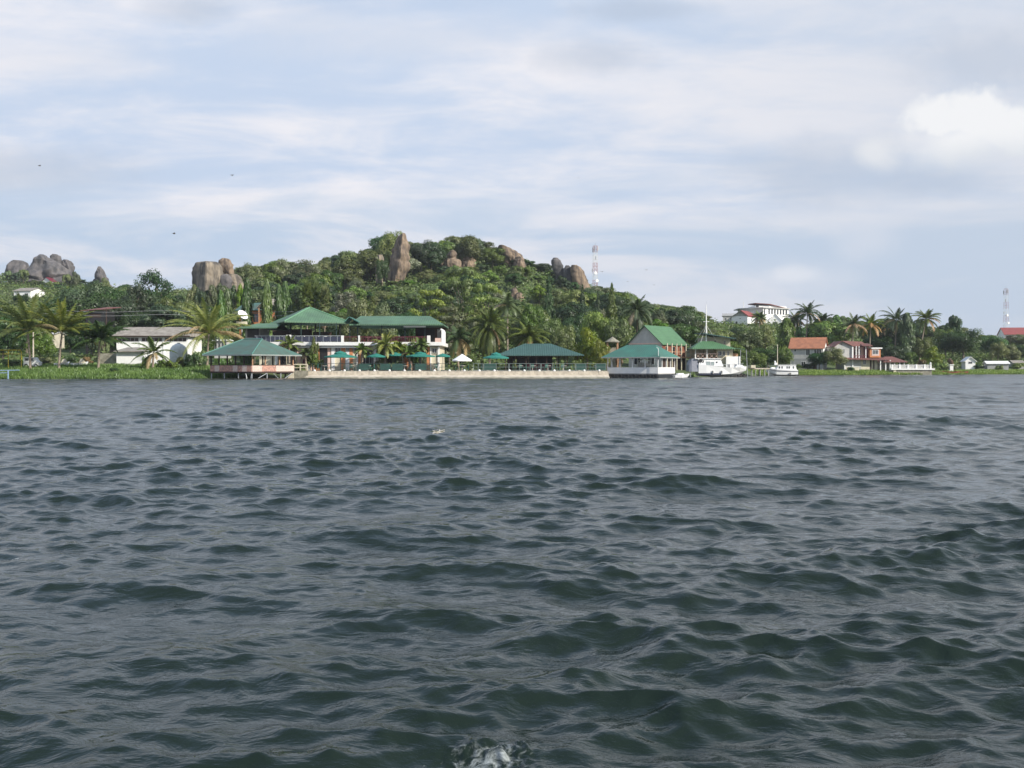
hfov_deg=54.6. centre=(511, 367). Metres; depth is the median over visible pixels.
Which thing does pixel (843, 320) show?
mast tree
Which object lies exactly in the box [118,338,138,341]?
window
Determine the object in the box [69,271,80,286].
broadleaf tree
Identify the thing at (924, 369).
balustrade terrace
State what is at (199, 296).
broadleaf tree
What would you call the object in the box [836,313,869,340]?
coconut palm
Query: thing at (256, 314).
window
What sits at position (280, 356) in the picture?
doorway
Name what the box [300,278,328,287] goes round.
broadleaf tree
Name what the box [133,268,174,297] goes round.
broadleaf tree
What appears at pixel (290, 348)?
doorway
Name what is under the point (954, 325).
broadleaf tree
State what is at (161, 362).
bush
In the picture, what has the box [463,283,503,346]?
broadleaf tree
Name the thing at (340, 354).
parasol
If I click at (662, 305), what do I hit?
broadleaf tree
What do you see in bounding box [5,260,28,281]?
boulder
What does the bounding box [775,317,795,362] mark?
mast tree
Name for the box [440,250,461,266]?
rock outcrop
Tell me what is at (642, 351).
floating pavilion
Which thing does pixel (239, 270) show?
broadleaf tree
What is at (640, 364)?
canopied boat
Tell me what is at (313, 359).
bush
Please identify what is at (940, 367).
bush
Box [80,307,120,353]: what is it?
dark red house
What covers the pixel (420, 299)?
broadleaf tree
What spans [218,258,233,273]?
boulder
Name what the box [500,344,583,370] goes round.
open bar
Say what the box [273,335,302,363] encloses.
coconut palm
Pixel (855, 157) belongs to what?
sky
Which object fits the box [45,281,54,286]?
broadleaf tree
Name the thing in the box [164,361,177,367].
bush
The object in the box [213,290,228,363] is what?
mast tree
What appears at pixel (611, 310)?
conifer tree
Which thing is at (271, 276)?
broadleaf tree
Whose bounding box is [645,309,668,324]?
broadleaf tree
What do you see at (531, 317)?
broadleaf tree
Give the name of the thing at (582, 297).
conifer tree
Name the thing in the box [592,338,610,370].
broadleaf tree
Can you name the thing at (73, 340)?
broadleaf tree
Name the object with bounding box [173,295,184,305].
broadleaf tree
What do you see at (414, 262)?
broadleaf tree
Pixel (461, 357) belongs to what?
parasol
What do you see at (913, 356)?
broadleaf tree
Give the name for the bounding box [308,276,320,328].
tree
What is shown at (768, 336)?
broadleaf tree
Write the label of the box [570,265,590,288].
boulder
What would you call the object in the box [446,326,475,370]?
coconut palm
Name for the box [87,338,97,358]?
bush
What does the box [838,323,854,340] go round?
broadleaf tree
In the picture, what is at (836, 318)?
mast tree
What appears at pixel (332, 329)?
broadleaf tree
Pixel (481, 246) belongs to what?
broadleaf tree
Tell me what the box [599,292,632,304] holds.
broadleaf tree
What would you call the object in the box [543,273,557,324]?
conifer tree
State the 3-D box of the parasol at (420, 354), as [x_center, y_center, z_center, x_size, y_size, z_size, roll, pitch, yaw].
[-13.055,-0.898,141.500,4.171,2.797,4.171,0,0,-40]
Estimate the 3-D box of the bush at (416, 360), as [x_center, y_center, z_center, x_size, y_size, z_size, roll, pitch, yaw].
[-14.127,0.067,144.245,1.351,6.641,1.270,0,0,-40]
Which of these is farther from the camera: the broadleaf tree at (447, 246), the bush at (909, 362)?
the broadleaf tree at (447, 246)
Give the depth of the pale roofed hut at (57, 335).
173.30 m
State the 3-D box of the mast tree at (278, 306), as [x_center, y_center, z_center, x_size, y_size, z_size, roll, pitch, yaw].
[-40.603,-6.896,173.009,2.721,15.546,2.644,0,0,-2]
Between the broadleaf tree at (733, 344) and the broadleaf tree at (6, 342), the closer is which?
the broadleaf tree at (6, 342)
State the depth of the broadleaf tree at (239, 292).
235.46 m
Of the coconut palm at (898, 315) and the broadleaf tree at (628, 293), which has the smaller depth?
the coconut palm at (898, 315)
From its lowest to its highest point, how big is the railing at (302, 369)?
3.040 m
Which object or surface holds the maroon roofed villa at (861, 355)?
on the terrain at (64, 352)
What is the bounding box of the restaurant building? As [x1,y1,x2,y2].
[237,305,448,370]
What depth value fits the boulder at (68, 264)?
444.62 m
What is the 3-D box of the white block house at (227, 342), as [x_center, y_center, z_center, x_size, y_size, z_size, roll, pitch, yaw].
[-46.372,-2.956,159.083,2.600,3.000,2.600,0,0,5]
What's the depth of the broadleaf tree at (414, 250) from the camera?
282.92 m
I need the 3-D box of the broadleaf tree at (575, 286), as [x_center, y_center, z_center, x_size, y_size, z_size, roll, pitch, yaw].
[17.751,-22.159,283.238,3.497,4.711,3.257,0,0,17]
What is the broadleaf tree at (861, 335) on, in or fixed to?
on the terrain at (64, 352)
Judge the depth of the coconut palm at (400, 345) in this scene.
143.55 m
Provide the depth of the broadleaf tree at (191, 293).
233.94 m
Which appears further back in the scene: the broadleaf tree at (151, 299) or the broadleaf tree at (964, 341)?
the broadleaf tree at (964, 341)
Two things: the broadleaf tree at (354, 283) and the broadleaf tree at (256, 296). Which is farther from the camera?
the broadleaf tree at (354, 283)
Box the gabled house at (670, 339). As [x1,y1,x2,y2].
[626,325,690,369]
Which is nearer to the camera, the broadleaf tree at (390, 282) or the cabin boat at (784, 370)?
the cabin boat at (784, 370)
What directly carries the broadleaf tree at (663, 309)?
on the terrain at (64, 352)
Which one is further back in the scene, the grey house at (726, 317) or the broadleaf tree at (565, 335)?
the grey house at (726, 317)
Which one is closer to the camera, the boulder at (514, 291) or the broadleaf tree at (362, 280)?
the boulder at (514, 291)
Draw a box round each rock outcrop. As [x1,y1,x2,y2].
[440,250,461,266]
[458,253,475,266]
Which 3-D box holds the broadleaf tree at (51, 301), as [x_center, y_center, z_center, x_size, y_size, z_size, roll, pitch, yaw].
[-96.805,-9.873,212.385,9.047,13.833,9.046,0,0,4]
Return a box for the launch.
[673,373,688,377]
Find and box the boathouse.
[686,333,747,376]
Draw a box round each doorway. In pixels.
[280,356,285,363]
[290,348,294,370]
[320,348,326,370]
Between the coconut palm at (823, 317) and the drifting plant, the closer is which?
the drifting plant
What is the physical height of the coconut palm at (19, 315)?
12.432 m
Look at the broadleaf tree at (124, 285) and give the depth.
356.63 m
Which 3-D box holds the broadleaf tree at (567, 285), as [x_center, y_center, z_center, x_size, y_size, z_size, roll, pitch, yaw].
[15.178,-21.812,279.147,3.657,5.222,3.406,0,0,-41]
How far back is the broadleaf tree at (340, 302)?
218.24 m
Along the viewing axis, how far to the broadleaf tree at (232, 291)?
235.90 m
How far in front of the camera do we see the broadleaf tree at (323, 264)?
287.86 m
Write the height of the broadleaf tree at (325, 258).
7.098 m
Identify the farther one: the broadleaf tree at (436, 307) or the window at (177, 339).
the broadleaf tree at (436, 307)
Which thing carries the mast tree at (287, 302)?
on the terrain at (64, 352)
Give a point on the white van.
(36, 361)
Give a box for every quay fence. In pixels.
[312,363,349,370]
[358,363,390,369]
[391,363,426,370]
[427,363,446,370]
[484,363,508,369]
[509,363,540,369]
[541,363,574,370]
[576,363,605,369]
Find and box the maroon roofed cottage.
[42,277,61,285]
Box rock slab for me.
[374,255,386,283]
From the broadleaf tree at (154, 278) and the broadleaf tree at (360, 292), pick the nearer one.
the broadleaf tree at (154, 278)
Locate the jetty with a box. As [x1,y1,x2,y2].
[747,365,769,375]
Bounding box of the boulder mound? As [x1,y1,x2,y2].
[22,254,72,282]
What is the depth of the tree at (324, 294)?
167.67 m
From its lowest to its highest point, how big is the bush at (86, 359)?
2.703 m
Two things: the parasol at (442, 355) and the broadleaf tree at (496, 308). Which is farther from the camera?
the broadleaf tree at (496, 308)
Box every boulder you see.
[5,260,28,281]
[50,254,61,263]
[62,259,74,271]
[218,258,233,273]
[220,274,232,288]
[229,274,243,308]
[511,288,517,298]
[513,256,525,276]
[514,292,524,302]
[551,258,563,279]
[563,265,572,282]
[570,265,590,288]
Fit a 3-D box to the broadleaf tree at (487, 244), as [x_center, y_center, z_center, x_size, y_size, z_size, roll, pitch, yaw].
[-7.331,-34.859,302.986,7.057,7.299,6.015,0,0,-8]
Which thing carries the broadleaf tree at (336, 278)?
on the terrain at (64, 352)
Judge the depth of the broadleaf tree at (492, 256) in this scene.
291.08 m
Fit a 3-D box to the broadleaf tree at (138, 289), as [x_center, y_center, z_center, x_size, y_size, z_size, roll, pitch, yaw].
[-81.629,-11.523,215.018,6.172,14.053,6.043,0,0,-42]
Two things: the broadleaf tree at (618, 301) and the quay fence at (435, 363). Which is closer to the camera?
the quay fence at (435, 363)
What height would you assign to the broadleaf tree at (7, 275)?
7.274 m
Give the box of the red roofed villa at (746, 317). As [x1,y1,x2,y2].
[731,310,767,325]
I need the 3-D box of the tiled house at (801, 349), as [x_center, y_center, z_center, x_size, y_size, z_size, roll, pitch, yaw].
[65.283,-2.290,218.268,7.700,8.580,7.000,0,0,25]
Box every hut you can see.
[41,332,65,347]
[960,357,976,369]
[1009,360,1023,368]
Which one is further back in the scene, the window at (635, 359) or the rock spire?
the rock spire
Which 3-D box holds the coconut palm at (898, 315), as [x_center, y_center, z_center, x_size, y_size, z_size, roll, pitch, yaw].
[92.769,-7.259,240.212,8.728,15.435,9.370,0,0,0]
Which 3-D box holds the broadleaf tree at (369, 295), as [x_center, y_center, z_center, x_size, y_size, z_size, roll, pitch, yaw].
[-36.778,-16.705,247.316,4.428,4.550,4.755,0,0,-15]
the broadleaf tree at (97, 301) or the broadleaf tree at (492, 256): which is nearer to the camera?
the broadleaf tree at (97, 301)
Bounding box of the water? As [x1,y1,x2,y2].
[0,374,1023,767]
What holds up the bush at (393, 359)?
on the terrace at (492, 370)
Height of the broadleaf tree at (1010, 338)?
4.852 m
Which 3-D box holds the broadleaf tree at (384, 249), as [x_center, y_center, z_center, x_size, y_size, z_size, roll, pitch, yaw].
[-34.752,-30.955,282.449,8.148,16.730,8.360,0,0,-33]
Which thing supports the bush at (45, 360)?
on the terrain at (64, 352)
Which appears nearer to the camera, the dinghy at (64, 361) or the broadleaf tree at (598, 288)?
the dinghy at (64, 361)
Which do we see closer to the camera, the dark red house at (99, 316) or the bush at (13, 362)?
the bush at (13, 362)
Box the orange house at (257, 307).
[235,299,291,335]
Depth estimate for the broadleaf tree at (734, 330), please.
260.59 m
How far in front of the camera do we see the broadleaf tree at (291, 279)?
259.14 m
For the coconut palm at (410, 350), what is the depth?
142.75 m
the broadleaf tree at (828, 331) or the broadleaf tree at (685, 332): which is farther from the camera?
the broadleaf tree at (828, 331)
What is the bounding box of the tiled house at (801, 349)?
[788,337,827,369]
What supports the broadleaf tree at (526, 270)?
on the terrain at (64, 352)
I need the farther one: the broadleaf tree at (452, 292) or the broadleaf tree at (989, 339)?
the broadleaf tree at (989, 339)
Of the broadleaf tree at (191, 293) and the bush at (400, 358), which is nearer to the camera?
the bush at (400, 358)
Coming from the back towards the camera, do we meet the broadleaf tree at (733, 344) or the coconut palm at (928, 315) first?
the coconut palm at (928, 315)
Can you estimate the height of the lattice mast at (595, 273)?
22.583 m
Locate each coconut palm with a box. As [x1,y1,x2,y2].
[0,291,73,367]
[14,297,103,367]
[61,320,131,367]
[130,336,177,368]
[157,297,252,364]
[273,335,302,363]
[298,348,312,370]
[353,343,371,370]
[370,332,400,370]
[389,342,406,370]
[400,345,419,370]
[408,336,429,362]
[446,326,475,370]
[491,291,521,349]
[615,294,657,335]
[751,310,767,326]
[783,311,808,335]
[789,301,822,336]
[811,313,834,326]
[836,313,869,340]
[857,311,886,347]
[878,318,893,355]
[880,307,912,346]
[911,309,940,358]
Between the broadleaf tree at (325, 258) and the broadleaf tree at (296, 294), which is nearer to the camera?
the broadleaf tree at (296, 294)
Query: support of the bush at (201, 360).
on the terrain at (64, 352)
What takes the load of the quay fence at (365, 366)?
on the terrace at (492, 370)
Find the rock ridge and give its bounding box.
[498,245,526,267]
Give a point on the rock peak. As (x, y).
(99, 274)
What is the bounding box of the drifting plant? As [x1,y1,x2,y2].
[431,429,444,433]
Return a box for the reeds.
[746,368,1023,375]
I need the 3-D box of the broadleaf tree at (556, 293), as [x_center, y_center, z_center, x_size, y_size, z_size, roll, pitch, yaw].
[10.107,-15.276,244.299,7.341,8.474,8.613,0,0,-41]
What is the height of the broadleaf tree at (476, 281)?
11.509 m
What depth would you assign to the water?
7.24 m
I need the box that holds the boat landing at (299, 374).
[276,364,307,377]
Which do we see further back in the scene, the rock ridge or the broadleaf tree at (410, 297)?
the rock ridge
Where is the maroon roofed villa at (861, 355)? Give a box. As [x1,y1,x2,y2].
[826,341,906,370]
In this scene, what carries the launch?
on the water
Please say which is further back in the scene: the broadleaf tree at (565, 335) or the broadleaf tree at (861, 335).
the broadleaf tree at (861, 335)
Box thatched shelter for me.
[605,337,619,366]
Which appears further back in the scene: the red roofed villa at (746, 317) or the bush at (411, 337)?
the red roofed villa at (746, 317)
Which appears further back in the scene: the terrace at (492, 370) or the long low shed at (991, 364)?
the long low shed at (991, 364)
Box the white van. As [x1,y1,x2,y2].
[23,357,41,366]
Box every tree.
[0,303,20,347]
[0,317,23,346]
[0,328,26,358]
[1,271,12,280]
[10,272,20,280]
[12,294,28,301]
[14,307,45,352]
[19,269,29,283]
[23,331,57,356]
[26,300,68,327]
[29,280,38,284]
[41,290,75,318]
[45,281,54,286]
[53,285,66,289]
[54,282,105,337]
[62,274,72,285]
[64,322,84,352]
[67,294,112,322]
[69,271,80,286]
[88,287,123,308]
[99,294,141,326]
[101,277,109,285]
[101,286,127,297]
[118,284,129,288]
[118,309,152,328]
[120,282,149,312]
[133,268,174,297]
[135,294,173,319]
[139,304,187,326]
[154,296,182,319]
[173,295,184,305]
[174,299,201,326]
[185,283,199,307]
[192,287,205,306]
[196,306,211,316]
[200,290,210,305]
[206,284,217,306]
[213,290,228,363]
[215,282,226,293]
[223,288,233,363]
[229,285,236,308]
[232,309,238,330]
[234,267,245,273]
[235,283,242,307]
[239,262,264,286]
[239,277,254,363]
[249,277,277,288]
[251,282,281,302]
[251,287,275,302]
[260,278,273,322]
[261,272,282,285]
[262,262,287,275]
[271,258,294,281]
[273,283,284,320]
[281,272,306,300]
[282,281,292,328]
[283,262,304,274]
[288,283,299,293]
[290,284,332,312]
[292,268,309,275]
[293,259,322,276]
[297,273,333,286]
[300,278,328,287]
[300,279,314,328]
[304,264,320,274]
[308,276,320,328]
[315,286,337,307]
[316,260,331,270]
[318,281,330,331]
[318,312,356,341]
[320,256,331,266]
[321,270,343,290]
[327,255,338,267]
[329,290,367,314]
[329,308,346,314]
[331,260,364,289]
[332,254,359,284]
[334,250,355,263]
[341,296,373,341]
[342,286,366,299]
[347,278,365,288]
[347,280,369,290]
[350,249,382,279]
[358,296,379,341]
[363,291,373,300]
[367,301,397,341]
[368,234,386,250]
[368,290,394,304]
[375,230,402,263]
[375,257,389,280]
[377,296,412,329]
[378,286,391,290]
[384,295,403,304]
[386,281,400,284]
[394,311,417,341]
[395,291,411,298]
[405,292,428,303]
[407,289,448,323]
[409,239,433,271]
[409,253,420,270]
[409,296,422,315]
[409,296,427,309]
[415,241,447,272]
[415,269,435,283]
[422,280,443,298]
[422,295,459,318]
[422,309,449,322]
[428,274,445,283]
[433,275,460,284]
[434,241,457,256]
[436,266,446,273]
[438,266,483,334]
[438,282,465,302]
[438,306,472,363]
[439,276,459,283]
[442,235,461,250]
[444,310,482,344]
[451,301,480,322]
[454,235,480,260]
[458,236,484,258]
[458,275,492,305]
[462,273,489,281]
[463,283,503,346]
[475,264,491,272]
[482,248,505,267]
[482,270,499,282]
[483,241,497,249]
[486,292,504,306]
[488,305,505,317]
[492,265,506,273]
[501,305,554,345]
[504,270,524,276]
[504,273,525,287]
[510,266,523,271]
[518,304,544,336]
[521,267,532,277]
[528,263,552,272]
[529,285,546,303]
[531,317,562,357]
[532,275,546,281]
[540,288,565,309]
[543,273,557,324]
[549,323,576,367]
[553,301,597,349]
[554,275,566,287]
[556,290,589,316]
[561,280,571,291]
[561,312,584,345]
[566,291,596,306]
[570,282,579,290]
[572,327,597,370]
[578,310,609,344]
[579,284,585,343]
[583,288,603,308]
[588,285,602,292]
[592,293,626,307]
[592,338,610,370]
[595,290,600,313]
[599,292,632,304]
[600,297,632,317]
[601,283,618,347]
[601,287,615,292]
[604,318,634,348]
[606,314,648,345]
[615,291,639,299]
[626,301,654,320]
[643,307,667,322]
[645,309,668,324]
[650,319,670,326]
[651,309,685,325]
[660,304,676,308]
[665,305,698,326]
[670,323,699,356]
[681,309,707,330]
[688,321,708,340]
[689,330,715,345]
[696,312,705,320]
[714,330,739,341]
[729,326,746,335]
[730,341,744,354]
[731,328,764,354]
[744,351,767,364]
[752,347,780,367]
[753,324,775,350]
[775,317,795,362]
[776,348,794,364]
[792,327,810,337]
[806,351,827,369]
[808,321,851,344]
[823,347,848,369]
[832,315,844,340]
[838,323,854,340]
[840,316,846,322]
[854,323,871,339]
[862,336,893,347]
[867,322,901,346]
[880,345,904,358]
[897,312,916,364]
[899,323,922,336]
[904,352,918,362]
[912,337,934,359]
[914,323,937,344]
[922,346,944,367]
[932,329,956,358]
[935,325,946,344]
[938,327,983,358]
[945,315,962,352]
[978,334,1008,359]
[988,341,1010,359]
[998,344,1021,360]
[1005,334,1018,344]
[1012,334,1023,344]
[1013,345,1023,359]
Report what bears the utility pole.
on the terrain at (64, 352)
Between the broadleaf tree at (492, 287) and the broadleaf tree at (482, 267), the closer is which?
the broadleaf tree at (492, 287)
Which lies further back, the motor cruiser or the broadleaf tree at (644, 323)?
the broadleaf tree at (644, 323)
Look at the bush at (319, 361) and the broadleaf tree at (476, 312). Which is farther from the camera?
the broadleaf tree at (476, 312)
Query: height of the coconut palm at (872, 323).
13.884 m
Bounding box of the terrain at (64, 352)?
[0,256,1023,377]
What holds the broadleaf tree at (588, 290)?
on the terrain at (64, 352)
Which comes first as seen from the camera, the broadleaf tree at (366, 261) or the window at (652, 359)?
the window at (652, 359)
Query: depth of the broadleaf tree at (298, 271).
266.08 m
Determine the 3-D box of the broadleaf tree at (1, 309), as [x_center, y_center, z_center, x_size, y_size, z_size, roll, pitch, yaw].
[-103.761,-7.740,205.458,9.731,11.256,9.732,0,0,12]
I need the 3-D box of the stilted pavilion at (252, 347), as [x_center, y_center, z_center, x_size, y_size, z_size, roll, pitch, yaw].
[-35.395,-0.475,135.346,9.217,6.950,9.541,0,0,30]
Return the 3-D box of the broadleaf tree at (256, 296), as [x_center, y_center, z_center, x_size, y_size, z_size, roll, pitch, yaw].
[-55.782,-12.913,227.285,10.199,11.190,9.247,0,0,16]
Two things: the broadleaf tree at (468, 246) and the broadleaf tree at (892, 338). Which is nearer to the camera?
the broadleaf tree at (892, 338)
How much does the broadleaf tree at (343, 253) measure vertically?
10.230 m
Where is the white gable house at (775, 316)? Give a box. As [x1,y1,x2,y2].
[768,314,781,323]
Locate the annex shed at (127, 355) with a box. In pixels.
[100,347,151,364]
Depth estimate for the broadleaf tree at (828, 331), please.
242.26 m
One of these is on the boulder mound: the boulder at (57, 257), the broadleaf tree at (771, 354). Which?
the boulder at (57, 257)
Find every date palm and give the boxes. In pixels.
[457,307,518,370]
[507,321,550,362]
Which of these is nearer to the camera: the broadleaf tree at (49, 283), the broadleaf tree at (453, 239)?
the broadleaf tree at (453, 239)
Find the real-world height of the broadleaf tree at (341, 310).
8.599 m
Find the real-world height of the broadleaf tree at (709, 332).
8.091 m
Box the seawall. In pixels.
[305,369,609,377]
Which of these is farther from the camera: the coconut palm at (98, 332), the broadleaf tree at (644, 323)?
the broadleaf tree at (644, 323)
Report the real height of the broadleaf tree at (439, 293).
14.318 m
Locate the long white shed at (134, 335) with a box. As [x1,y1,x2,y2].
[111,327,201,364]
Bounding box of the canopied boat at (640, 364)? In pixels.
[637,359,654,366]
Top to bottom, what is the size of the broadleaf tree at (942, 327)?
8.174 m
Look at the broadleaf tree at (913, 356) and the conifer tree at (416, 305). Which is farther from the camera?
the broadleaf tree at (913, 356)
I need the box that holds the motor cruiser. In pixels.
[686,358,745,376]
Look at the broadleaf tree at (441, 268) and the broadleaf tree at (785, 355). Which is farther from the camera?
the broadleaf tree at (441, 268)
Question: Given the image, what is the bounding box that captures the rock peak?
[93,266,111,286]
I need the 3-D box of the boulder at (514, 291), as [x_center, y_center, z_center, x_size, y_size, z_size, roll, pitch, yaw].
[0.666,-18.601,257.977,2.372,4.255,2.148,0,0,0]
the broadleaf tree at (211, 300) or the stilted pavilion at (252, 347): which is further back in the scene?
the broadleaf tree at (211, 300)
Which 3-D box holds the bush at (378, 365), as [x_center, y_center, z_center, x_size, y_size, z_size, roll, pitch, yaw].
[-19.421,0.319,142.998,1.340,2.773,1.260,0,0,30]
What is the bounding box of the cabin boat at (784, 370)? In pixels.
[766,344,797,375]
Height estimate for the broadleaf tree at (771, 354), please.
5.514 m
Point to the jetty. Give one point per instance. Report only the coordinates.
(751, 367)
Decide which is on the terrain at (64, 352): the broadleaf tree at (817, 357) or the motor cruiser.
the broadleaf tree at (817, 357)
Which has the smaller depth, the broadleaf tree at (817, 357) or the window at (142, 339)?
the window at (142, 339)
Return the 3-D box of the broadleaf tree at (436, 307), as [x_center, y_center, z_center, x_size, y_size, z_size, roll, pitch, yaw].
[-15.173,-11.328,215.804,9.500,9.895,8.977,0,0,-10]
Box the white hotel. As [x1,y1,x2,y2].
[734,302,789,319]
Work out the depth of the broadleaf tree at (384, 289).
263.26 m
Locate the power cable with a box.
[66,314,287,316]
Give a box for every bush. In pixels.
[1,359,22,365]
[39,357,53,363]
[63,355,78,363]
[82,357,92,363]
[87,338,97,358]
[98,335,109,352]
[156,359,165,366]
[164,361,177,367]
[176,357,185,366]
[183,353,199,367]
[192,350,207,365]
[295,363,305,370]
[307,353,317,370]
[310,337,318,368]
[316,359,323,368]
[373,360,381,369]
[376,343,386,370]
[390,342,401,362]
[391,356,398,362]
[408,332,414,346]
[411,347,418,370]
[418,346,426,362]
[479,359,483,370]
[512,359,516,370]
[571,359,581,370]
[801,363,815,369]
[905,359,913,365]
[917,359,926,365]
[935,363,946,370]
[974,364,984,368]
[995,365,1003,369]
[1009,363,1023,369]
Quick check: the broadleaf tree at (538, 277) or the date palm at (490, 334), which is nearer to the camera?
the date palm at (490, 334)
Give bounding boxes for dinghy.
[54,359,68,364]
[70,359,87,364]
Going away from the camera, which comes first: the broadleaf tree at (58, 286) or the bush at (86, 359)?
the bush at (86, 359)
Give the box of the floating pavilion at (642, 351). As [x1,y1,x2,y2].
[601,345,679,377]
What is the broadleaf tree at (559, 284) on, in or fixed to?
on the terrain at (64, 352)
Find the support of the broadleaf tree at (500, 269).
on the terrain at (64, 352)
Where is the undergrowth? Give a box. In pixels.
[0,257,1023,370]
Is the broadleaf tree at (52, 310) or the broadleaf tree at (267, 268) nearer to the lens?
the broadleaf tree at (52, 310)
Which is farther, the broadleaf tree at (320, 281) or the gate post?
the broadleaf tree at (320, 281)
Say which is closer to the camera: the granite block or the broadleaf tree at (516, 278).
the granite block
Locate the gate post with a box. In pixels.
[948,364,953,370]
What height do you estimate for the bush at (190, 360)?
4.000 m
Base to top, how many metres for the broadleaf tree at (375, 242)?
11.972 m
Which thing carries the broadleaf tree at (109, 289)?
on the terrain at (64, 352)
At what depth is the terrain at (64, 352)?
220.06 m
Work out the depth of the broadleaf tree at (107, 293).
213.92 m
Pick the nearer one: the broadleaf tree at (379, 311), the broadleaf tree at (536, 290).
the broadleaf tree at (379, 311)
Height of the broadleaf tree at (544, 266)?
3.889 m
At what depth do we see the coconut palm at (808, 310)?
245.86 m
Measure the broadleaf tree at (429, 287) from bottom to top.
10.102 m
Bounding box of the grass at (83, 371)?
[0,362,258,378]
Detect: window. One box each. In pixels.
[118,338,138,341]
[141,338,162,341]
[165,338,186,341]
[253,313,257,321]
[634,358,640,364]
[648,358,654,364]
[814,349,821,353]
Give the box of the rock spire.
[386,233,410,281]
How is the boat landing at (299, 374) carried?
on the terrain at (64, 352)
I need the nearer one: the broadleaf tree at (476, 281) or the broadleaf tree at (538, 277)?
the broadleaf tree at (476, 281)
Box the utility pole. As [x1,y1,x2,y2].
[30,332,36,356]
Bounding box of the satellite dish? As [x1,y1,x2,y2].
[236,310,247,338]
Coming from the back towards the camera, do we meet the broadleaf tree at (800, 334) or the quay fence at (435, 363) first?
the broadleaf tree at (800, 334)
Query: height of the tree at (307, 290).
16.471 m
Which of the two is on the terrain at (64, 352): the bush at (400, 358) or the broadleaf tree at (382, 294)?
the broadleaf tree at (382, 294)
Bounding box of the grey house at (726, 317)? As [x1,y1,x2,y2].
[722,313,734,323]
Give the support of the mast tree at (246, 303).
on the terrain at (64, 352)
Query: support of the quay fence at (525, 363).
on the terrace at (492, 370)
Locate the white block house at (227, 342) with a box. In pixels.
[212,340,232,357]
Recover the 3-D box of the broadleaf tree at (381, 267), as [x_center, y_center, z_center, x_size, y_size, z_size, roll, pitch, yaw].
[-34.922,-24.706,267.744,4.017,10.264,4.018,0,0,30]
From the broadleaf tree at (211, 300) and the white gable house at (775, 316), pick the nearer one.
the broadleaf tree at (211, 300)
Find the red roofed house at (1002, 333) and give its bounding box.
[997,327,1023,338]
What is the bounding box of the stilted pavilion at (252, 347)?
[202,338,301,377]
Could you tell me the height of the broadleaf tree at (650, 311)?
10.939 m
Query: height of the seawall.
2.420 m
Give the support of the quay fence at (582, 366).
on the terrace at (492, 370)
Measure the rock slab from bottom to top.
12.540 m
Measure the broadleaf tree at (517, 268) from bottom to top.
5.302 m
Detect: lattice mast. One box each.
[592,245,598,285]
[1003,288,1009,327]
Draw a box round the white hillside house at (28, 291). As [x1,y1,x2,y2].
[13,288,46,297]
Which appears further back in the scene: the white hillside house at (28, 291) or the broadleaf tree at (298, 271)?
the white hillside house at (28, 291)
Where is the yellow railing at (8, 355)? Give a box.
[0,350,21,367]
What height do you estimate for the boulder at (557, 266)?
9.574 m
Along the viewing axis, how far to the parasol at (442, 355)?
143.29 m
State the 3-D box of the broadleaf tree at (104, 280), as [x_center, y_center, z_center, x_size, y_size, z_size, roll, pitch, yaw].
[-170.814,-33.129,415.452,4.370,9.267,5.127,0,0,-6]
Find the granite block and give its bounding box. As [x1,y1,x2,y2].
[191,261,223,294]
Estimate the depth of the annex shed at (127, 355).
152.00 m
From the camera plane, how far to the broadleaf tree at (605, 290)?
280.51 m
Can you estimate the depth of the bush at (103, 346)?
171.87 m
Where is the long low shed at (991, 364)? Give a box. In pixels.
[982,361,1009,369]
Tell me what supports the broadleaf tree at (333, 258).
on the terrain at (64, 352)
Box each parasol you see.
[324,350,356,370]
[367,353,385,370]
[389,352,403,370]
[406,351,434,370]
[436,353,449,370]
[452,354,471,370]
[483,352,508,370]
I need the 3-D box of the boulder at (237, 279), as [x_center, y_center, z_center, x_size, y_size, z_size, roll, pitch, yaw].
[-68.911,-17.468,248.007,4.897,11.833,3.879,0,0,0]
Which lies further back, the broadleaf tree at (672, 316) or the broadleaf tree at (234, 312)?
the broadleaf tree at (672, 316)
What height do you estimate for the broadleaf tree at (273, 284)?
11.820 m
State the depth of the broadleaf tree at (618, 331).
167.35 m
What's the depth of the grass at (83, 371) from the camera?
133.74 m
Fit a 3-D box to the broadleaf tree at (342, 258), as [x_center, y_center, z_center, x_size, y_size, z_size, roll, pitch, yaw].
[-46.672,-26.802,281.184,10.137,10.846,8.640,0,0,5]
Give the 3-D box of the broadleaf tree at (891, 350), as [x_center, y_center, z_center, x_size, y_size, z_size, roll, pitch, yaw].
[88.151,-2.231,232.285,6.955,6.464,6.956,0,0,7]
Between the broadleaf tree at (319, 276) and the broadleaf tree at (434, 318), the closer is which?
the broadleaf tree at (434, 318)
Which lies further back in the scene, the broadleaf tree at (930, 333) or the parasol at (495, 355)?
the broadleaf tree at (930, 333)
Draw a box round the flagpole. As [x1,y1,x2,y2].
[696,305,714,340]
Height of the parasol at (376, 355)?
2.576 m
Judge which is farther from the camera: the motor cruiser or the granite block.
the granite block
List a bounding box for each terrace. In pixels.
[319,370,607,371]
[886,362,934,374]
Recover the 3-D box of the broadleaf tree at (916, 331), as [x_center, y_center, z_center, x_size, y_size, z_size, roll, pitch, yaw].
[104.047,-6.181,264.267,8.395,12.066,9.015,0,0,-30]
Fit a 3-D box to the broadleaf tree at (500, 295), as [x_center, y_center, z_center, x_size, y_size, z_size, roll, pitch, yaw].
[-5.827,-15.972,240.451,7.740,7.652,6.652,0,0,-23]
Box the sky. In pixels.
[0,0,1023,337]
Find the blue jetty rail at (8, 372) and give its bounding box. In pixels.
[0,370,19,378]
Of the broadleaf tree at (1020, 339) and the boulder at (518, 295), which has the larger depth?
the broadleaf tree at (1020, 339)
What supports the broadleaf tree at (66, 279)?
on the terrain at (64, 352)

